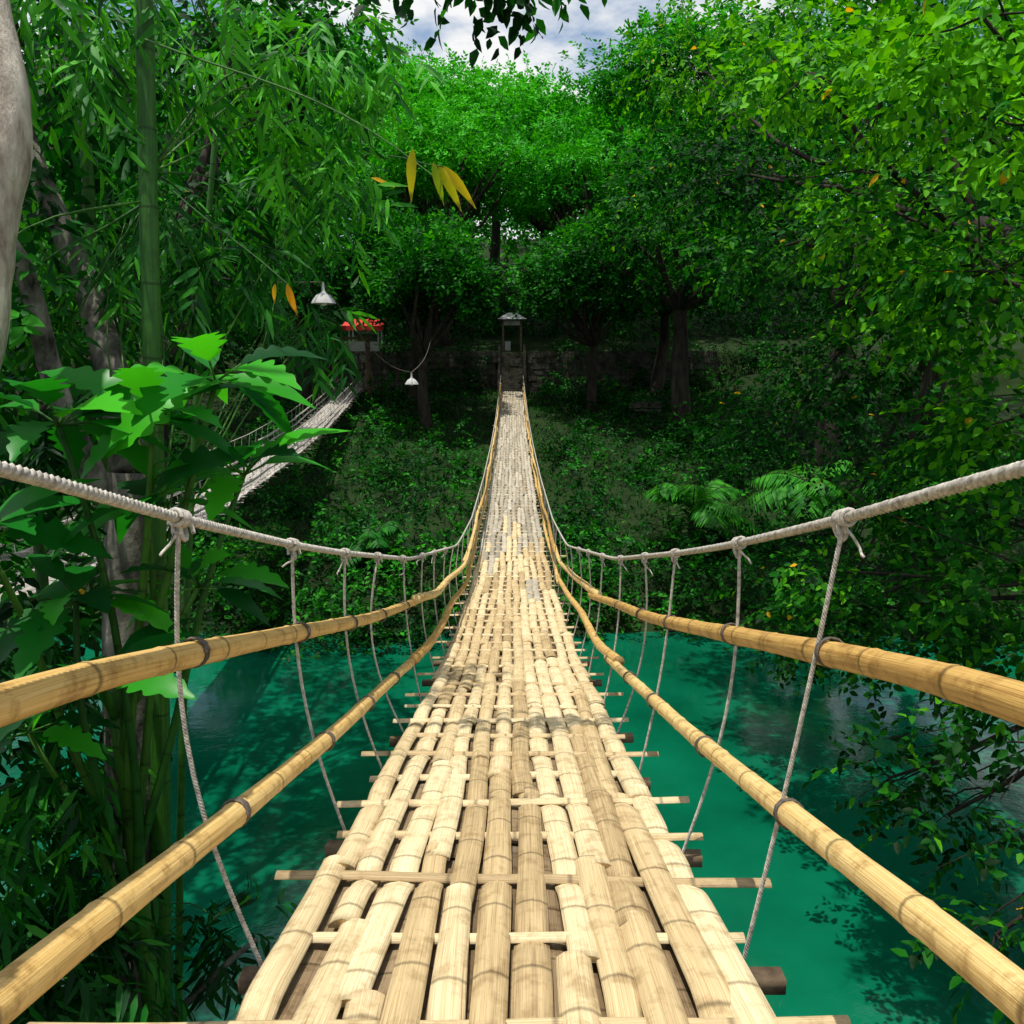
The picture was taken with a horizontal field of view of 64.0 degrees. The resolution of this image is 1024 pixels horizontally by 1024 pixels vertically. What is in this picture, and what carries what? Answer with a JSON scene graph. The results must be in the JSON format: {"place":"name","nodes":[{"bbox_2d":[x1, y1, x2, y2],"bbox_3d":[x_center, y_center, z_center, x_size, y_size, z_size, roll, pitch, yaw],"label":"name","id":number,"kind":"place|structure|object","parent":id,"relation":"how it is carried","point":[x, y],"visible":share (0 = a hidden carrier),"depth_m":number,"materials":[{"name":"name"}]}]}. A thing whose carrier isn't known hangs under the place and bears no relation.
{"place":"outdoors","nodes":[
{"label":"outdoors","id":0,"kind":"place"},
{"bbox_2d":[0,631,1023,1023],"bbox_3d":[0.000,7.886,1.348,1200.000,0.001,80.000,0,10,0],"label":"river water","id":1,"kind":"structure","parent":0,"point":[826,937],"depth_m":15.81,"materials":[{"name":"teal liquid"}]},
{"bbox_2d":[0,238,1023,638],"bbox_3d":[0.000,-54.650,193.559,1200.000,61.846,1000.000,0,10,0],"label":"riverbank ground","id":2,"kind":"structure","parent":0,"point":[540,342],"depth_m":37.20,"materials":[{"name":"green plant"}]},
{"bbox_2d":[18,4,163,135],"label":"broadleaf tree","id":3,"kind":"object","parent":2,"relation":"on","point":[52,55],"depth_m":45.65,"materials":[{"name":"green plant"}]},
{"bbox_2d":[0,3,257,1021],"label":"slender tree","id":4,"kind":"object","parent":2,"relation":"on","point":[30,313],"visible":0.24,"depth_m":5.04,"materials":[{"name":"green plant"}]},
{"bbox_2d":[21,38,245,277],"bbox_3d":[-19.613,-11.676,38.630,14.279,18.634,15.057,0,10,0],"label":"broadleaf tree","id":5,"kind":"object","parent":2,"relation":"on","point":[130,102],"visible":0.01,"depth_m":36.16,"materials":[{"name":"green plant"}]},
{"bbox_2d":[0,332,349,1021],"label":"breadfruit plant","id":6,"kind":"object","parent":2,"relation":"on","point":[156,398],"visible":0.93,"depth_m":4.14,"materials":[{"name":"green plant"}]},
{"bbox_2d":[41,86,312,507],"bbox_3d":[-13.490,-7.842,31.913,10.912,16.603,10.743,-5,11,-25],"label":"broadleaf tree","id":7,"kind":"object","parent":2,"relation":"on","point":[237,354],"visible":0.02,"depth_m":31.92,"materials":[{"name":"green plant"}]},
{"bbox_2d":[0,372,362,606],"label":"bamboo suspension bridge","id":8,"kind":"structure","parent":2,"relation":"on","point":[328,413],"depth_m":27.06,"materials":[{"name":"wood"}]},
{"bbox_2d":[0,0,429,483],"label":"riverbank tree","id":9,"kind":"object","parent":2,"relation":"on","point":[197,185],"visible":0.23,"depth_m":12.03,"materials":[{"name":"green plant"}]},
{"bbox_2d":[0,0,450,1023],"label":"bamboo clump","id":10,"kind":"object","parent":2,"relation":"on","point":[186,290],"visible":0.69,"depth_m":5.10,"materials":[{"name":"green plant"}]},
{"bbox_2d":[145,38,475,315],"bbox_3d":[-1.096,-1.597,3.591,2.241,1.473,0.371,7,12,36],"label":"yellowing bamboo twig","id":11,"kind":"object","parent":10,"relation":"attached to","point":[450,180],"visible":1,"depth_m":3.06,"materials":[{"name":"yellow plant"}]},
{"bbox_2d":[109,0,364,162],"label":"rain tree","id":12,"kind":"object","parent":2,"relation":"on","point":[187,10],"depth_m":64.98,"materials":[{"name":"green plant"}]},
{"bbox_2d":[0,0,606,368],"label":"pale barked tree","id":13,"kind":"object","parent":2,"relation":"on","point":[16,141],"visible":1,"depth_m":3.50,"materials":[{"name":"green plant"}]},
{"bbox_2d":[217,108,409,408],"bbox_3d":[-12.275,-14.347,48.325,13.175,17.111,14.570,0,10,0],"label":"broadleaf tree","id":14,"kind":"object","parent":2,"relation":"on","point":[307,390],"visible":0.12,"depth_m":46.59,"materials":[{"name":"green plant"}]},
{"bbox_2d":[161,0,466,331],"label":"rain tree","id":15,"kind":"object","parent":2,"relation":"on","point":[358,52],"visible":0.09,"depth_m":58.41,"materials":[{"name":"green plant"}]},
{"bbox_2d":[332,336,371,396],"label":"bridge gate posts","id":16,"kind":"object","parent":2,"relation":"on","point":[367,359],"visible":0.44,"depth_m":51.62,"materials":[{"name":"wood"}]},
{"bbox_2d":[342,319,382,350],"bbox_3d":[-10.200,-12.172,56.964,2.800,2.600,2.200,0,10,0],"label":"souvenir stall","id":17,"kind":"object","parent":2,"relation":"on","point":[356,346],"visible":0.49,"depth_m":56.36,"materials":[{"name":"red fabric"}]},
{"bbox_2d":[320,518,409,571],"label":"palm tree","id":18,"kind":"object","parent":2,"relation":"on","point":[373,534],"visible":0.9,"depth_m":27.68,"materials":[{"name":"green plant"}]},
{"bbox_2d":[305,39,452,220],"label":"rain tree","id":19,"kind":"object","parent":2,"relation":"on","point":[410,49],"visible":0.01,"depth_m":82.95,"materials":[{"name":"green plant"}]},
{"bbox_2d":[309,351,497,393],"bbox_3d":[-7.475,-9.124,55.811,13.030,3.570,0.779,0,10,0],"label":"masonry","id":20,"kind":"object","parent":2,"relation":"on","point":[446,359],"visible":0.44,"depth_m":55.35,"materials":[{"name":"stone"}]},
{"bbox_2d":[306,195,505,403],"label":"broadleaf tree","id":21,"kind":"object","parent":2,"relation":"on","point":[401,224],"visible":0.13,"depth_m":46.55,"materials":[{"name":"green plant"}]},
{"bbox_2d":[107,251,431,372],"bbox_3d":[-3.848,-7.842,32.553,2.320,4.533,48.009,0,10,0],"label":"overhead cable","id":22,"kind":"object","parent":21,"relation":"hanging from","point":[356,330],"visible":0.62,"depth_m":14.44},
{"bbox_2d":[311,282,335,305],"bbox_3d":[-2.750,-3.175,11.936,0.357,0.340,0.357,0,10,0],"label":"pendant lamp","id":23,"kind":"object","parent":22,"relation":"hanging from","point":[323,298],"visible":1,"depth_m":11.85,"materials":[{"name":"white metal"}]},
{"bbox_2d":[405,373,417,385],"bbox_3d":[-2.600,-3.444,21.223,0.357,0.340,0.357,0,10,0],"label":"pendant lamp","id":24,"kind":"object","parent":22,"relation":"hanging from","point":[411,381],"visible":1,"depth_m":21.14,"materials":[{"name":"white metal"}]},
{"bbox_2d":[290,42,551,300],"bbox_3d":[-7.078,-26.411,67.891,22.478,21.704,21.170,-2,10,-12],"label":"rain tree","id":25,"kind":"object","parent":2,"relation":"on","point":[458,82],"visible":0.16,"depth_m":63.02,"materials":[{"name":"green plant"}]},
{"bbox_2d":[347,217,504,430],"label":"broadleaf tree","id":26,"kind":"object","parent":2,"relation":"on","point":[454,274],"visible":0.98,"depth_m":41.91,"materials":[{"name":"green plant"}]},
{"bbox_2d":[344,89,570,345],"bbox_3d":[-4.133,-20.234,58.399,17.612,17.579,16.721,8,12,38],"label":"rain tree","id":27,"kind":"object","parent":2,"relation":"on","point":[489,152],"visible":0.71,"depth_m":54.62,"materials":[{"name":"green plant"}]},
{"bbox_2d":[418,50,601,283],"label":"rain tree","id":28,"kind":"object","parent":2,"relation":"on","point":[495,247],"visible":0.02,"depth_m":81.14,"materials":[{"name":"green plant"}]},
{"bbox_2d":[0,377,1023,1023],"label":"bamboo suspension bridge","id":29,"kind":"structure","parent":2,"relation":"on","point":[506,851],"depth_m":2.57,"materials":[{"name":"wood"}]},
{"bbox_2d":[0,261,1023,675],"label":"riverside shrubs","id":30,"kind":"object","parent":2,"relation":"on","point":[392,593],"visible":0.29,"depth_m":33.04,"materials":[{"name":"green plant"}]},
{"bbox_2d":[497,344,526,393],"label":"stone steps","id":31,"kind":"structure","parent":2,"relation":"on","point":[511,369],"depth_m":53.95,"materials":[{"name":"grey stone"}]},
{"bbox_2d":[498,313,525,351],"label":"entrance pavilion","id":32,"kind":"structure","parent":2,"relation":"on","point":[506,318],"depth_m":56.90,"materials":[{"name":"grey stone"}]},
{"bbox_2d":[449,63,663,260],"bbox_3d":[3.759,-27.610,72.685,23.856,20.261,22.735,0,10,0],"label":"rain tree","id":33,"kind":"object","parent":2,"relation":"on","point":[541,95],"visible":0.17,"depth_m":64.94,"materials":[{"name":"green plant"}]},
{"bbox_2d":[495,211,676,410],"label":"broadleaf tree","id":34,"kind":"object","parent":2,"relation":"on","point":[551,287],"visible":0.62,"depth_m":46.32,"materials":[{"name":"green plant"}]},
{"bbox_2d":[167,159,1012,262],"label":"distant forest","id":35,"kind":"object","parent":2,"relation":"on","point":[514,226],"visible":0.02,"depth_m":96.66,"materials":[{"name":"green plant"}]},
{"bbox_2d":[494,103,691,337],"bbox_3d":[5.954,-20.238,59.659,14.816,16.048,15.821,0,10,0],"label":"rain tree","id":36,"kind":"object","parent":2,"relation":"on","point":[569,186],"visible":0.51,"depth_m":55.21,"materials":[{"name":"green plant"}]},
{"bbox_2d":[544,67,687,144],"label":"rain tree","id":37,"kind":"object","parent":2,"relation":"on","point":[600,98],"visible":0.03,"depth_m":84.25,"materials":[{"name":"green plant"}]},
{"bbox_2d":[526,351,718,394],"bbox_3d":[7.475,-9.124,55.811,13.030,3.570,0.780,0,10,0],"label":"masonry","id":38,"kind":"object","parent":2,"relation":"on","point":[538,364],"visible":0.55,"depth_m":55.34,"materials":[{"name":"stone"}]},
{"bbox_2d":[629,402,661,418],"bbox_3d":[7.600,-5.809,46.719,1.800,0.935,0.510,0,10,0],"label":"park bench","id":39,"kind":"object","parent":2,"relation":"on","point":[654,405],"visible":0.57,"depth_m":46.84,"materials":[{"name":"wood"}]},
{"bbox_2d":[566,182,757,395],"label":"broadleaf tree","id":40,"kind":"object","parent":2,"relation":"on","point":[660,366],"visible":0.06,"depth_m":51.55,"materials":[{"name":"green plant"}]},
{"bbox_2d":[541,0,817,323],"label":"rain tree","id":41,"kind":"object","parent":2,"relation":"on","point":[607,76],"visible":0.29,"depth_m":59.36,"materials":[{"name":"green plant"}]},
{"bbox_2d":[544,66,838,431],"bbox_3d":[8.980,-12.789,43.018,14.543,18.249,13.758,0,10,0],"label":"broadleaf tree","id":42,"kind":"object","parent":2,"relation":"on","point":[679,302],"visible":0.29,"depth_m":42.14,"materials":[{"name":"green plant"}]},
{"bbox_2d":[641,479,764,545],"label":"palm tree","id":43,"kind":"object","parent":2,"relation":"on","point":[698,500],"visible":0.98,"depth_m":28.18,"materials":[{"name":"green plant"}]},
{"bbox_2d":[622,0,886,310],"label":"rain tree","id":44,"kind":"object","parent":2,"relation":"on","point":[730,5],"visible":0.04,"depth_m":66.58,"materials":[{"name":"green plant"}]},
{"bbox_2d":[742,460,857,548],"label":"palm tree","id":45,"kind":"object","parent":2,"relation":"on","point":[778,487],"visible":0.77,"depth_m":28.07,"materials":[{"name":"green plant"}]},
{"bbox_2d":[583,0,1023,1023],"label":"overhanging river tree","id":46,"kind":"object","parent":2,"relation":"on","point":[943,240],"visible":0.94,"depth_m":11.74,"materials":[{"name":"green plant"}]},
{"bbox_2d":[649,0,1023,483],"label":"broadleaf tree","id":47,"kind":"object","parent":2,"relation":"on","point":[842,287],"visible":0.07,"depth_m":33.93,"materials":[{"name":"green plant"}]},
{"bbox_2d":[762,0,1021,433],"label":"broadleaf tree","id":48,"kind":"object","parent":2,"relation":"on","point":[933,376],"visible":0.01,"depth_m":40.62,"materials":[{"name":"green plant"}]},
{"bbox_2d":[853,463,977,589],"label":"palm tree","id":49,"kind":"object","parent":2,"relation":"on","point":[914,557],"visible":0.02,"depth_m":26.53,"materials":[{"name":"green plant"}]},
{"bbox_2d":[881,20,1023,331],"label":"broadleaf tree","id":50,"kind":"object","parent":2,"relation":"on","point":[1021,130],"visible":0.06,"depth_m":26.75,"materials":[{"name":"green plant"}]},
{"bbox_2d":[18,0,1023,248],"label":"sky","id":51,"kind":"structure","parent":0,"point":[602,24],"materials":[{"name":"white"}]}
]}

